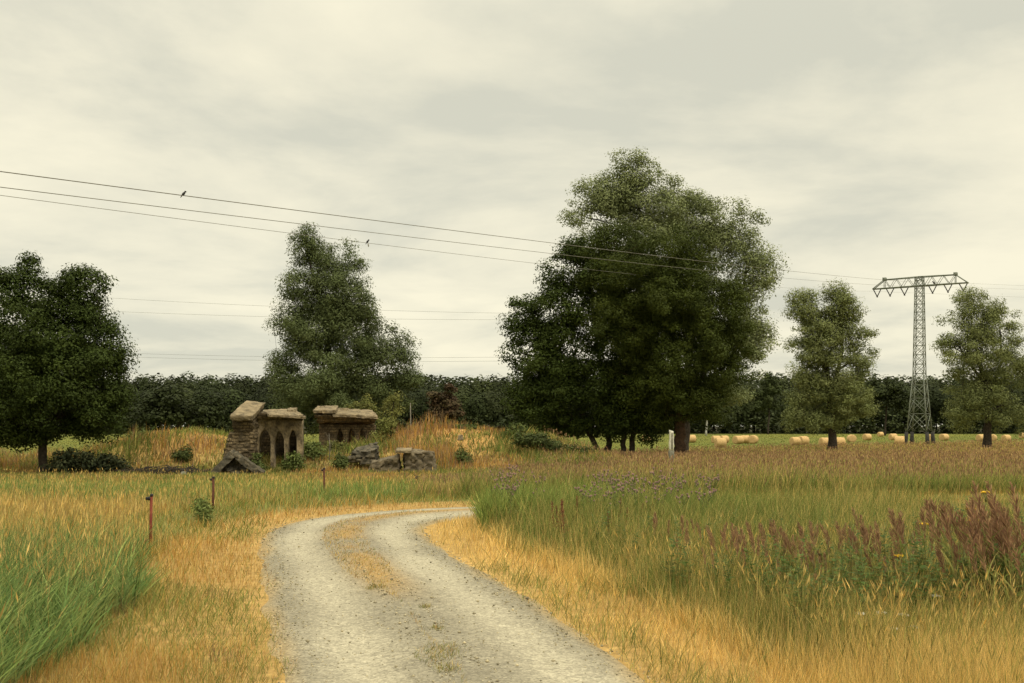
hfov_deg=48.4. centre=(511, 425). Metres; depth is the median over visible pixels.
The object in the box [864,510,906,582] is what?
plumed reed
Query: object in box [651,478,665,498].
thistle plant
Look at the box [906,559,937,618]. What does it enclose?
leafy weed
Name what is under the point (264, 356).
distant power line
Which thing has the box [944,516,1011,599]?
plumed reed
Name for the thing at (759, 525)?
plumed reed
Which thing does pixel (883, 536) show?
leafy weed
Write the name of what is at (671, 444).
marker post
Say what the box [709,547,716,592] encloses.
plumed reed
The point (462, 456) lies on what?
hawthorn bush
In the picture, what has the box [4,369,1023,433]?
forest
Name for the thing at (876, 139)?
sky
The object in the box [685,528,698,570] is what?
plumed reed
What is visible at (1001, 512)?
plumed reed
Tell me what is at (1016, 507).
plumed reed
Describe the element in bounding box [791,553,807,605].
leafy weed
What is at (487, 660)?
gravel
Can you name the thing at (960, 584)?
leafy weed
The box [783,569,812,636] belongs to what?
leafy weed
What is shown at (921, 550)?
leafy weed
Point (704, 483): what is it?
thistle plant
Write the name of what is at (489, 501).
bend reeds
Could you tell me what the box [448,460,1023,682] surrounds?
tall grass
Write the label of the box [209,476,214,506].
fence post
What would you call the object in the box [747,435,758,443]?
straw bale
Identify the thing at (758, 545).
plumed reed
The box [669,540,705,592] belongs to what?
leafy weed
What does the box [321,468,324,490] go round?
fence post
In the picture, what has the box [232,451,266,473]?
fallen slab
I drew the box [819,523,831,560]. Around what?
plumed reed
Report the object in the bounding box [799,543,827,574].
plumed reed
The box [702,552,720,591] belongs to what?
leafy weed
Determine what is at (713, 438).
straw bale
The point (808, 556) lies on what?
leafy weed
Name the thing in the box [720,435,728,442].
straw bale
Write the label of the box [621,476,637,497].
thistle plant
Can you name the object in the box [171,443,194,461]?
dark bush
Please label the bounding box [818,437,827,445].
straw bale
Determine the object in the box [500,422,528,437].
blackthorn bush
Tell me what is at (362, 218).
power line
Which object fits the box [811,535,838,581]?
leafy weed
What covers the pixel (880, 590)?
leafy weed
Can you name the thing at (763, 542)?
plumed reed
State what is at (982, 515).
plumed reed
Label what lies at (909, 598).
leafy weed
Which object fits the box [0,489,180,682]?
reed grass
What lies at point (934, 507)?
plumed reed
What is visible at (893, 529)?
plumed reed
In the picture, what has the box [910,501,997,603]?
plumed reed
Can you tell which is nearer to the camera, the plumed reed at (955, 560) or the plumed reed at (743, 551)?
the plumed reed at (955, 560)
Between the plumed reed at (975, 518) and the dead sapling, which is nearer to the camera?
the plumed reed at (975, 518)
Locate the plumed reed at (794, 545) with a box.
[791,534,808,580]
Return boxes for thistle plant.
[494,473,510,520]
[499,466,516,489]
[499,468,512,497]
[502,475,516,517]
[506,473,520,522]
[508,464,525,493]
[531,472,545,495]
[574,475,591,512]
[582,482,595,510]
[590,478,609,514]
[592,469,608,498]
[599,472,614,495]
[606,474,622,507]
[607,470,623,497]
[607,483,622,519]
[617,474,632,503]
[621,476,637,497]
[625,471,644,513]
[630,477,645,502]
[640,478,659,510]
[650,467,665,492]
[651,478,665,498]
[654,472,670,509]
[666,474,683,511]
[670,468,685,506]
[675,481,692,515]
[695,474,711,498]
[695,479,710,508]
[698,476,716,516]
[703,465,719,502]
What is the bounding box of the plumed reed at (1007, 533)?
[988,524,1021,621]
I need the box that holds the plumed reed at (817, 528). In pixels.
[808,525,830,560]
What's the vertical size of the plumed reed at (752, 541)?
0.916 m
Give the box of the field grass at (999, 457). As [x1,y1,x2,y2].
[405,426,1023,499]
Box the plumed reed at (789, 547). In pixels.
[786,536,818,583]
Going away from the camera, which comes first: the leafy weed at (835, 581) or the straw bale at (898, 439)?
the leafy weed at (835, 581)
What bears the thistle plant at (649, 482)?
on the ground at (270, 677)
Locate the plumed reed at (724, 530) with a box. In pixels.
[717,522,732,561]
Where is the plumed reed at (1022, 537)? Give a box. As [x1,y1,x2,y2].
[998,523,1023,565]
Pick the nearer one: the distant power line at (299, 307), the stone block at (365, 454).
the stone block at (365, 454)
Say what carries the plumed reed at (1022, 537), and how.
on the ground at (270, 677)
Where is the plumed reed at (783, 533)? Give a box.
[781,530,812,560]
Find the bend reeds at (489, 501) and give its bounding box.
[458,473,800,533]
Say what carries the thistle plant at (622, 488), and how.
on the ground at (270, 677)
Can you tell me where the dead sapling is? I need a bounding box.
[327,435,331,462]
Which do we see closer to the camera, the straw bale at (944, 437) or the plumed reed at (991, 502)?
the plumed reed at (991, 502)
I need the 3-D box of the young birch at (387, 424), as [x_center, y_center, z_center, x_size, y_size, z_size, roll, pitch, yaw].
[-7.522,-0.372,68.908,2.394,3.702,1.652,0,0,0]
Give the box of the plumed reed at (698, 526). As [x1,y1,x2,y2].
[689,522,705,543]
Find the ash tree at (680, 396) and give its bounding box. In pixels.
[570,218,759,455]
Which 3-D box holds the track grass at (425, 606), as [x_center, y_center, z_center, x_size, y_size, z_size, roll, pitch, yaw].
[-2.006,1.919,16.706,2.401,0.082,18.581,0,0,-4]
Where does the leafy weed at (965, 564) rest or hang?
on the ground at (270, 677)
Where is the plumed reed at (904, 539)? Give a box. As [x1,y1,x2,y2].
[890,518,927,587]
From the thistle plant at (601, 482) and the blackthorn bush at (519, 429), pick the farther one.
the blackthorn bush at (519, 429)
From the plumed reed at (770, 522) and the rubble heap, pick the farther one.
the rubble heap
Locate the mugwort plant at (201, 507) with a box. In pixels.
[189,494,216,526]
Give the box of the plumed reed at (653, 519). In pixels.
[637,516,656,560]
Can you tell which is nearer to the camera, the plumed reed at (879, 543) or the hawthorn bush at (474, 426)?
the plumed reed at (879, 543)
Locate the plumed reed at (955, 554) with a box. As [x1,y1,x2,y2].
[949,548,969,603]
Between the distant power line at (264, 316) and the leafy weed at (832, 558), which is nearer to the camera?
the leafy weed at (832, 558)
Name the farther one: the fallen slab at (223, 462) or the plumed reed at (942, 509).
the fallen slab at (223, 462)
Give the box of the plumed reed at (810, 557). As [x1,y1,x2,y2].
[807,554,816,574]
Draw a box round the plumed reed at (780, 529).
[778,527,791,546]
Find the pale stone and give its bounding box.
[457,435,463,440]
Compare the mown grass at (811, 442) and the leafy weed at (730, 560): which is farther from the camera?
the mown grass at (811, 442)
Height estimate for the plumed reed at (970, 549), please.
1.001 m
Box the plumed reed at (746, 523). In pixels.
[744,521,766,567]
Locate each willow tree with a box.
[262,221,430,437]
[779,278,883,448]
[928,286,1023,448]
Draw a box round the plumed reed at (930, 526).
[915,500,939,574]
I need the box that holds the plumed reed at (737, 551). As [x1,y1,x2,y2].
[709,533,766,588]
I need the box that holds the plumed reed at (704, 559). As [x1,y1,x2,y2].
[696,548,709,580]
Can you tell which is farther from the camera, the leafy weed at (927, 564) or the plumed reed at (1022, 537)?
the leafy weed at (927, 564)
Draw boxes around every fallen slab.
[211,449,235,473]
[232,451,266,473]
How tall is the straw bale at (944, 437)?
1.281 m
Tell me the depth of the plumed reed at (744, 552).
12.18 m
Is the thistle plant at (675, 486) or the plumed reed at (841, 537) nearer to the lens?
the plumed reed at (841, 537)
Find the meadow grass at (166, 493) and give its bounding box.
[0,464,657,610]
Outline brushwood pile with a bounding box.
[115,463,212,474]
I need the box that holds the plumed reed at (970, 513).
[927,500,998,634]
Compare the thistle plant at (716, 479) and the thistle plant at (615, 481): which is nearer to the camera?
the thistle plant at (615, 481)
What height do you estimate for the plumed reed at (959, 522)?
1.231 m
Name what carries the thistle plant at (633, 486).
on the ground at (270, 677)
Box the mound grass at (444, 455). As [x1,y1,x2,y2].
[0,411,637,484]
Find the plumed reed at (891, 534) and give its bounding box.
[889,528,899,569]
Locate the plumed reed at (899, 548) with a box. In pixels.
[887,542,913,584]
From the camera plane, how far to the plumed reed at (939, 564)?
10.53 m
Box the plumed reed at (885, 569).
[875,556,900,586]
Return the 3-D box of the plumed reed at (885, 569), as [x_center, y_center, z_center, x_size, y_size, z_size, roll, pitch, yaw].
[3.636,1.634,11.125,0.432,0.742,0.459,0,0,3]
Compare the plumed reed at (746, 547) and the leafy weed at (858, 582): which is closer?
the leafy weed at (858, 582)
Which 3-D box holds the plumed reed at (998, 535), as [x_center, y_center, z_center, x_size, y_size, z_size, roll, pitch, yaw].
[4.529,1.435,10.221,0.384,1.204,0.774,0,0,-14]
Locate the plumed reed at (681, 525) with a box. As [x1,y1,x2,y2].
[674,515,687,546]
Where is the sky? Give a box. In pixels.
[0,0,1023,426]
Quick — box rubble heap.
[220,459,251,474]
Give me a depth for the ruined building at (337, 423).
70.57 m
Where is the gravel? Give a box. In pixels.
[259,510,663,682]
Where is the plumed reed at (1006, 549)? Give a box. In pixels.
[997,523,1023,607]
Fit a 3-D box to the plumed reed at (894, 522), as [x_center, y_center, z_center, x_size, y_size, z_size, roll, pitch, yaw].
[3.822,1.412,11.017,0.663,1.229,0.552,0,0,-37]
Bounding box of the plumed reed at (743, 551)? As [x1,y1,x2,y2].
[739,546,752,586]
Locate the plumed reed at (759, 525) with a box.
[758,523,766,560]
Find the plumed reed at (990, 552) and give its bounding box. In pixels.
[962,539,1005,598]
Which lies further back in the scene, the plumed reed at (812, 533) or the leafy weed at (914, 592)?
the plumed reed at (812, 533)
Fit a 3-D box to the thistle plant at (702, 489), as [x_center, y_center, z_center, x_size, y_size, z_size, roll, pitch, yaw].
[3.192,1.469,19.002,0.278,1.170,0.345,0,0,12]
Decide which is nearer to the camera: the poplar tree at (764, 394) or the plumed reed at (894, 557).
the plumed reed at (894, 557)
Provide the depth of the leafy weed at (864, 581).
10.72 m
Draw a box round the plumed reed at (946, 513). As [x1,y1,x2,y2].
[917,503,974,601]
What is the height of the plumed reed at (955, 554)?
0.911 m
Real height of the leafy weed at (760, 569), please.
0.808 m
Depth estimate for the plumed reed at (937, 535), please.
11.04 m
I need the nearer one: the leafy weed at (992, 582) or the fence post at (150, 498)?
the leafy weed at (992, 582)
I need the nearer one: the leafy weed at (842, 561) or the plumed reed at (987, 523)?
the plumed reed at (987, 523)
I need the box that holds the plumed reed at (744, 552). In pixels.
[730,534,756,577]
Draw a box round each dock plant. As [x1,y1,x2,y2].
[549,501,556,534]
[556,501,563,530]
[559,506,568,548]
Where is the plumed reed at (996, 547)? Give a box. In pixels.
[992,529,1002,598]
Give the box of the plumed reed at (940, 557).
[936,545,949,603]
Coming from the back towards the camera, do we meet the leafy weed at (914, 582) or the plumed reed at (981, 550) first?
the leafy weed at (914, 582)
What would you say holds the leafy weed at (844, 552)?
on the ground at (270, 677)
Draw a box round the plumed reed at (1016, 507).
[1005,481,1023,574]
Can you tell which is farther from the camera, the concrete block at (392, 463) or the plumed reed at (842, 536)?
the concrete block at (392, 463)
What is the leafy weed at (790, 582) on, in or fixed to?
on the ground at (270, 677)
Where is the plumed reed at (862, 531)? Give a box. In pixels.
[846,524,890,571]
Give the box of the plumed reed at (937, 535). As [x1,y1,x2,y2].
[918,526,943,577]
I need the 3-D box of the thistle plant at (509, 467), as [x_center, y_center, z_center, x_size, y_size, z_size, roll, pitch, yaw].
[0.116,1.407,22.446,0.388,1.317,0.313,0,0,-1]
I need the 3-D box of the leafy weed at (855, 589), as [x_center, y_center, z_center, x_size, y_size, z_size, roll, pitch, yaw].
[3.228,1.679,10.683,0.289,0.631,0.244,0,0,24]
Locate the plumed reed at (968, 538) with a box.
[930,522,979,577]
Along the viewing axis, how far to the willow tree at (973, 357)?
134.13 m
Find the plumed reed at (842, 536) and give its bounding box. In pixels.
[819,523,846,570]
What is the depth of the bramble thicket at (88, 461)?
55.08 m
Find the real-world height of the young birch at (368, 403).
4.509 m
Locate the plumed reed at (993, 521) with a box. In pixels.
[979,517,1020,621]
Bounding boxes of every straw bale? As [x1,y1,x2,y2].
[689,435,695,442]
[711,436,720,442]
[714,438,726,447]
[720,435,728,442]
[732,436,743,443]
[741,435,748,442]
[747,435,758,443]
[789,437,800,444]
[799,436,809,444]
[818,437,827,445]
[837,437,845,445]
[846,435,856,441]
[862,434,871,439]
[877,432,883,436]
[888,434,896,439]
[894,436,904,444]
[939,434,948,440]
[976,434,982,440]
[1001,435,1010,441]
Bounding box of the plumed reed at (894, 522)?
[865,508,925,588]
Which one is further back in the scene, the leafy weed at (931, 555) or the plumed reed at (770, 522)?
the plumed reed at (770, 522)
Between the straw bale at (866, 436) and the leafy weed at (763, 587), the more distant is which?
the straw bale at (866, 436)
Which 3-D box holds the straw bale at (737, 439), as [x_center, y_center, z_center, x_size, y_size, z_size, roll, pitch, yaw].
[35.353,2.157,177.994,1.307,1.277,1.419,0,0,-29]
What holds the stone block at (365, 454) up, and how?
on the ground at (270, 677)
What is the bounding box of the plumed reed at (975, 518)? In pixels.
[946,497,1021,585]
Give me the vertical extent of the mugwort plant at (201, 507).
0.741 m
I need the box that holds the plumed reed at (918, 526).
[914,519,945,552]
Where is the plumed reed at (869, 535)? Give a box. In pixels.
[859,529,895,591]
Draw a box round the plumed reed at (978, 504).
[964,480,1001,595]
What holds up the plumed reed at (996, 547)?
on the ground at (270, 677)
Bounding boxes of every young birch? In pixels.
[344,393,382,420]
[370,389,405,442]
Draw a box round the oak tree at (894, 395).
[858,376,912,435]
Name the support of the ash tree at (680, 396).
on the ground at (270, 677)
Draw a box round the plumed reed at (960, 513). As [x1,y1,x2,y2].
[924,509,985,595]
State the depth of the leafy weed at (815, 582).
10.49 m
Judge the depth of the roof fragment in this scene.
56.08 m
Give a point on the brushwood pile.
(174, 469)
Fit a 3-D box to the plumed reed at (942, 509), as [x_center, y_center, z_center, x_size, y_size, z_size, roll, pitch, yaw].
[3.988,1.353,10.217,0.891,1.386,0.442,0,0,27]
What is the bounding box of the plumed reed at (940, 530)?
[935,517,946,551]
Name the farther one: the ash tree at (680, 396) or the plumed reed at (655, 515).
the ash tree at (680, 396)
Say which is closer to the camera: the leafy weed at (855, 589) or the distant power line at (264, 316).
the leafy weed at (855, 589)
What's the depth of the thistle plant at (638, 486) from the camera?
21.11 m
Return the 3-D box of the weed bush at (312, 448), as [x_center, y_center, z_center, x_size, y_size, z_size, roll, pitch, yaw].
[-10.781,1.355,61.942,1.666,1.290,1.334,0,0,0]
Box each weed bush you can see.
[278,451,308,471]
[304,439,328,459]
[322,440,353,453]
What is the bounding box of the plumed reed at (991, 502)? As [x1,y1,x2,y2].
[948,491,1017,597]
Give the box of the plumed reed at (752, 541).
[743,528,766,577]
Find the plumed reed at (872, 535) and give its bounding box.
[868,525,881,563]
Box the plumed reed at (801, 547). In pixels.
[784,539,803,592]
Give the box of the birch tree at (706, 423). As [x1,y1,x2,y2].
[698,404,717,435]
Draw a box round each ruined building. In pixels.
[223,400,305,467]
[313,405,378,446]
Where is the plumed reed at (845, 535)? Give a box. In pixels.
[827,528,850,555]
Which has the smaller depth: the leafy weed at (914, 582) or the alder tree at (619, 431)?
the leafy weed at (914, 582)
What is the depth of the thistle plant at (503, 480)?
22.24 m
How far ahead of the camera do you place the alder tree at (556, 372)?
91.44 m
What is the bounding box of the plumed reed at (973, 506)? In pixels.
[944,499,1010,604]
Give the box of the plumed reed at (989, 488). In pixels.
[961,481,1010,582]
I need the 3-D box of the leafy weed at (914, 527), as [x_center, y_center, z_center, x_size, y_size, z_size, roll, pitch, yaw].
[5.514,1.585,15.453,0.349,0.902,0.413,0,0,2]
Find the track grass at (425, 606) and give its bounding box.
[322,509,469,682]
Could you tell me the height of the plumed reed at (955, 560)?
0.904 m
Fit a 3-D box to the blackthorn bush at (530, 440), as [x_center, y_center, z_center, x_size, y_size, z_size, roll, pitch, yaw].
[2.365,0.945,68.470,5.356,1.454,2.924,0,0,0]
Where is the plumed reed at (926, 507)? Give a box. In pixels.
[922,499,970,584]
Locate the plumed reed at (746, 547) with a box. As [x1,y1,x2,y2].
[737,527,762,584]
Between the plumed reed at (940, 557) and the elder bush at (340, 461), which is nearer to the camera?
the plumed reed at (940, 557)
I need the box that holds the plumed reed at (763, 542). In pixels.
[750,536,768,572]
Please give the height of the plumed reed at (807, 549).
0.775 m
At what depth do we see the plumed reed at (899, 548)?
11.51 m
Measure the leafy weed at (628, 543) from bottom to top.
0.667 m
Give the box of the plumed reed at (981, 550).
[975,534,1021,616]
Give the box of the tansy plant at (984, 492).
[981,491,989,535]
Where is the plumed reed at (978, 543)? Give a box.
[941,529,998,571]
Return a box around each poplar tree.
[557,145,789,452]
[749,371,784,433]
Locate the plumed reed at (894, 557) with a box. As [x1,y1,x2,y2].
[889,547,915,587]
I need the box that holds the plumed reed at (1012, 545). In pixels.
[991,540,1023,610]
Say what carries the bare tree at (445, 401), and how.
on the ground at (270, 677)
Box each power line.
[0,171,1021,285]
[0,187,996,288]
[0,195,1008,296]
[104,297,472,312]
[115,311,465,319]
[133,353,469,357]
[146,357,450,361]
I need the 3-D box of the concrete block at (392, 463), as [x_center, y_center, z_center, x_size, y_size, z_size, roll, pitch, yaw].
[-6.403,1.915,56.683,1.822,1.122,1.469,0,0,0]
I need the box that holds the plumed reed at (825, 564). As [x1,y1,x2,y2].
[823,552,834,593]
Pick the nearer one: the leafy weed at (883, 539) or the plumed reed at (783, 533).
the plumed reed at (783, 533)
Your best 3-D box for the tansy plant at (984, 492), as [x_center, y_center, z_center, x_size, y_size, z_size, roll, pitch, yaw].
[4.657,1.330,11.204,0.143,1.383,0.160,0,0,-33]
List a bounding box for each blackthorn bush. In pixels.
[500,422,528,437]
[507,431,595,452]
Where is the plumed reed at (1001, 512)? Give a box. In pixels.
[956,501,1023,599]
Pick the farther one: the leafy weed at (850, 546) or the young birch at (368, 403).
the young birch at (368, 403)
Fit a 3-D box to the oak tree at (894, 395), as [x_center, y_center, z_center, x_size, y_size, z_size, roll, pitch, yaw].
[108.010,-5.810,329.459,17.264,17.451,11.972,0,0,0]
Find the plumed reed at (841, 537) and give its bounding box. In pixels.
[828,530,844,564]
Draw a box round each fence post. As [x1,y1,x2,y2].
[145,494,152,545]
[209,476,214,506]
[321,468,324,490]
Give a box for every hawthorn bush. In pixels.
[452,444,475,465]
[455,423,481,428]
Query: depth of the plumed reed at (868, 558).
11.59 m
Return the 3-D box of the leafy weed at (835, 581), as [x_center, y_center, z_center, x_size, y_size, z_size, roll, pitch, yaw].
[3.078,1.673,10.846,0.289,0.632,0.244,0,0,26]
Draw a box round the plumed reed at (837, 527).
[822,521,844,560]
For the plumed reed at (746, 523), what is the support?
on the ground at (270, 677)
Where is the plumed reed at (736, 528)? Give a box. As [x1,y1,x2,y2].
[719,526,748,566]
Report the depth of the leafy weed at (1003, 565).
10.39 m
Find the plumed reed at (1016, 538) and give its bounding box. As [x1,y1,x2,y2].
[1011,519,1023,582]
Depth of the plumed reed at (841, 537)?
12.69 m
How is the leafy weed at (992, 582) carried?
on the ground at (270, 677)
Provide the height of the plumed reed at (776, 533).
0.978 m
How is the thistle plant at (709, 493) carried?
on the ground at (270, 677)
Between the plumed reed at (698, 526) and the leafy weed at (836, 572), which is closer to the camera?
the leafy weed at (836, 572)
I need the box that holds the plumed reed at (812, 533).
[809,522,827,575]
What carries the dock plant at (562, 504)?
on the ground at (270, 677)
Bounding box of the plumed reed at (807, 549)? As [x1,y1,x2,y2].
[798,538,815,573]
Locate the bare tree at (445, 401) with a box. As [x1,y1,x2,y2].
[423,382,464,425]
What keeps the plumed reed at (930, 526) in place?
on the ground at (270, 677)
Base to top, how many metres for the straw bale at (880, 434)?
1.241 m
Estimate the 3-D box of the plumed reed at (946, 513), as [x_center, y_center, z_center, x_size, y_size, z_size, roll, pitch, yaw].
[4.019,1.374,10.539,0.714,1.344,0.474,0,0,36]
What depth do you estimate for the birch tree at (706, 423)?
329.74 m
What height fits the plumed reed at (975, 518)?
1.386 m
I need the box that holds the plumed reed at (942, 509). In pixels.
[920,501,979,606]
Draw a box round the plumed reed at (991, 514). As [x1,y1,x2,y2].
[982,509,1008,575]
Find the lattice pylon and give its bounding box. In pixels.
[872,272,968,444]
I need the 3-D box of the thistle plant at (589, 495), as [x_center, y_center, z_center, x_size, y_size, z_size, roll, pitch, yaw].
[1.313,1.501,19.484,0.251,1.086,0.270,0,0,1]
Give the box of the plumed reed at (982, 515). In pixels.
[963,500,1013,588]
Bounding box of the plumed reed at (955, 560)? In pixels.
[949,543,968,589]
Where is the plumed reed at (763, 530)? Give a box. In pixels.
[756,523,766,557]
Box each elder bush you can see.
[248,452,268,472]
[330,450,348,471]
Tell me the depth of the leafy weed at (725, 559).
12.37 m
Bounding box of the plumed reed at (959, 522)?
[955,515,1020,612]
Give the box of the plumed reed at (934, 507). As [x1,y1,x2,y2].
[916,498,949,560]
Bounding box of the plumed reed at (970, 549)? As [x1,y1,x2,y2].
[967,542,1011,612]
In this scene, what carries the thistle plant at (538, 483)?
on the ground at (270, 677)
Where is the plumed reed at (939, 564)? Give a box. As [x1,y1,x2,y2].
[915,547,952,605]
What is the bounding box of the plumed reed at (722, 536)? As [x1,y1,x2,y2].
[713,529,733,575]
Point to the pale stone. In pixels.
(460, 437)
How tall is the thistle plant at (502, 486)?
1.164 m
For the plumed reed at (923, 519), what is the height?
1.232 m
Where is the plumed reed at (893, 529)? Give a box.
[874,507,927,572]
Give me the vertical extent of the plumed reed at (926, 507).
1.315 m
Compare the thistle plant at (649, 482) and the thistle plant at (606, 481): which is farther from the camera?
the thistle plant at (606, 481)
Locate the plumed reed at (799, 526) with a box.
[796,522,806,561]
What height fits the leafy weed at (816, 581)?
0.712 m
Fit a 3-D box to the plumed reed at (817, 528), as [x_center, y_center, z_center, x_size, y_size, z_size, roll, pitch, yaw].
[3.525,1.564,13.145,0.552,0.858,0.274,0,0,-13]
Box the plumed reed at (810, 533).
[802,520,826,553]
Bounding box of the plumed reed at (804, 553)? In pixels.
[802,549,818,593]
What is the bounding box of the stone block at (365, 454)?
[347,442,379,464]
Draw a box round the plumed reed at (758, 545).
[748,534,779,572]
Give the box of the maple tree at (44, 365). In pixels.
[0,249,141,471]
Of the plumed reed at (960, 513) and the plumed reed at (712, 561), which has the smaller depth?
the plumed reed at (960, 513)
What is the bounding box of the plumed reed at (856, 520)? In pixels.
[837,507,871,551]
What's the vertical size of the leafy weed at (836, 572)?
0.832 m
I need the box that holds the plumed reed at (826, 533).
[825,530,831,560]
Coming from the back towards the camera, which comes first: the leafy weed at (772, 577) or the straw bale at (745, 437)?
the straw bale at (745, 437)
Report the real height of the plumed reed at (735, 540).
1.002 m
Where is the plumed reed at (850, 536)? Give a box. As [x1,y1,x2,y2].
[845,525,893,573]
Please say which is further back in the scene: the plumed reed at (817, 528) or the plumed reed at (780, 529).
the plumed reed at (817, 528)
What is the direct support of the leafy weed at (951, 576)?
on the ground at (270, 677)
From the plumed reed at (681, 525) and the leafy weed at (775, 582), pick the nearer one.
the leafy weed at (775, 582)
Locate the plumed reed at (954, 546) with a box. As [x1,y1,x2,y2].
[943,540,976,582]
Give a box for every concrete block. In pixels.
[367,453,401,473]
[402,449,436,471]
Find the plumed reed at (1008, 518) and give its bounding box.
[965,506,1023,613]
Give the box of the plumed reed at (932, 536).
[924,524,948,576]
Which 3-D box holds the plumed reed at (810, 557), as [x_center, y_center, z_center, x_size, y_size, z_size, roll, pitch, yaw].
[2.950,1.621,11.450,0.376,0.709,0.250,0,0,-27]
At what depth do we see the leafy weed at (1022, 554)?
10.05 m
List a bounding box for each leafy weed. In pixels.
[591,502,610,550]
[620,527,637,562]
[633,529,643,558]
[640,513,661,546]
[661,532,687,592]
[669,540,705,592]
[670,518,688,564]
[678,541,692,578]
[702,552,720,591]
[705,548,726,596]
[720,556,738,606]
[724,547,742,590]
[734,539,755,584]
[743,545,773,602]
[744,537,770,597]
[754,571,770,611]
[755,529,788,555]
[759,532,776,585]
[760,556,779,615]
[764,542,793,598]
[766,564,788,609]
[772,545,787,581]
[776,527,809,584]
[777,553,805,625]
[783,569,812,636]
[787,545,810,597]
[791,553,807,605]
[795,532,817,579]
[801,584,814,626]
[804,575,829,632]
[806,560,836,611]
[808,558,845,624]
[809,560,830,611]
[809,570,838,637]
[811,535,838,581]
[825,540,840,574]
[827,569,848,608]
[829,550,848,578]
[831,539,854,566]
[832,544,859,597]
[835,536,859,576]
[838,564,871,625]
[842,539,865,594]
[843,576,868,613]
[850,561,873,601]
[851,557,875,618]
[853,526,871,575]
[854,537,886,596]
[859,532,900,574]
[871,522,888,570]
[871,547,898,602]
[873,539,894,573]
[873,553,905,608]
[876,552,903,615]
[884,552,919,629]
[894,534,924,583]
[895,548,937,605]
[900,580,926,632]
[902,531,941,596]
[902,571,929,616]
[903,511,926,549]
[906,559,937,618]
[911,533,936,580]
[916,545,947,596]
[918,565,938,611]
[919,546,948,583]
[927,545,963,613]
[930,550,978,617]
[946,546,982,610]
[954,495,968,526]
[967,532,1019,609]
[972,543,1019,608]
[976,548,1012,618]
[976,549,1014,600]
[999,568,1021,613]
[1001,535,1022,589]
[1007,551,1023,622]
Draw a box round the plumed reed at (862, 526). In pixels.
[858,514,894,579]
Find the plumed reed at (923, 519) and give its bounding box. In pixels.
[918,506,926,578]
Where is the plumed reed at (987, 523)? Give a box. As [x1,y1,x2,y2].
[969,507,1022,621]
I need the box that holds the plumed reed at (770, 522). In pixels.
[768,520,777,551]
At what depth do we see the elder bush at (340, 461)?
56.76 m
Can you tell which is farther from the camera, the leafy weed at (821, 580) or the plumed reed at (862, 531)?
the plumed reed at (862, 531)
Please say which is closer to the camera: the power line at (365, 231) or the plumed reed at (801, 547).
the plumed reed at (801, 547)
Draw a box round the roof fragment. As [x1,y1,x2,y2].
[395,447,411,452]
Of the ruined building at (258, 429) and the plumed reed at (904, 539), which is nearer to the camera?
the plumed reed at (904, 539)
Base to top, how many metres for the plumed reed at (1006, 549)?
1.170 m
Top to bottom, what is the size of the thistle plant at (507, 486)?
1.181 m
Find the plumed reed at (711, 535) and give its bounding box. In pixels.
[699,530,723,565]
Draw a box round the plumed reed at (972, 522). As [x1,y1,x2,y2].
[966,518,991,617]
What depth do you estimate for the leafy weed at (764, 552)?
11.52 m
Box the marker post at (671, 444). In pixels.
[668,430,673,461]
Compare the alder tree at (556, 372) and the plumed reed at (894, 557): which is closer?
the plumed reed at (894, 557)
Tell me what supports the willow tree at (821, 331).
on the ground at (270, 677)
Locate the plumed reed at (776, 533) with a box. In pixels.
[771,519,807,574]
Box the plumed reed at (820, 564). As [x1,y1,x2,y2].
[817,557,831,578]
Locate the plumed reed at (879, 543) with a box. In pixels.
[859,531,900,583]
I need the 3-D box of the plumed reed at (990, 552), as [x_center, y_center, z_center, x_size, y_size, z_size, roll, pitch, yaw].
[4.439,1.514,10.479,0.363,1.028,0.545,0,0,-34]
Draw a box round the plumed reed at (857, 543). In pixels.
[840,532,862,575]
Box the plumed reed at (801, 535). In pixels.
[798,527,804,566]
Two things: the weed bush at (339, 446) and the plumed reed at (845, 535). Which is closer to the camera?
the plumed reed at (845, 535)
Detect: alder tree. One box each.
[494,226,659,453]
[575,283,665,455]
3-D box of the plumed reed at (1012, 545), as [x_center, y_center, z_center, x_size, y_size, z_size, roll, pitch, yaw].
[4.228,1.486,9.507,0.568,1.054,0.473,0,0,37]
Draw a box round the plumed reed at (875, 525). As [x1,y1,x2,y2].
[861,520,896,578]
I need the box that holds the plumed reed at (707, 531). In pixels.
[695,525,726,562]
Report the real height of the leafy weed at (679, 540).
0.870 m
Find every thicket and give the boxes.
[38,445,138,473]
[129,385,226,429]
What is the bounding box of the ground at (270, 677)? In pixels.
[0,427,1023,682]
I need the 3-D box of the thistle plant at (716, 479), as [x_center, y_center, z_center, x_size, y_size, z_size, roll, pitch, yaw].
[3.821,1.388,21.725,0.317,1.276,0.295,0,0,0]
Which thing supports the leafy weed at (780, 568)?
on the ground at (270, 677)
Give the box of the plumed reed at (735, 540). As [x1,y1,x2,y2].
[729,523,764,590]
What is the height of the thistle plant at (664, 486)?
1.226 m
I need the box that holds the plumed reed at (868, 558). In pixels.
[863,551,875,585]
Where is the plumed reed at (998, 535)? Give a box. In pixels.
[992,518,1018,615]
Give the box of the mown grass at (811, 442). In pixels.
[4,433,1022,452]
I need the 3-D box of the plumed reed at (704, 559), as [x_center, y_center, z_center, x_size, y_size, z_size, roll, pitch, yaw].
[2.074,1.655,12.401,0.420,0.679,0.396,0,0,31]
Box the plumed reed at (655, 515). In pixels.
[653,511,669,540]
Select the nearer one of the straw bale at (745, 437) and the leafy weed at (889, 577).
the leafy weed at (889, 577)

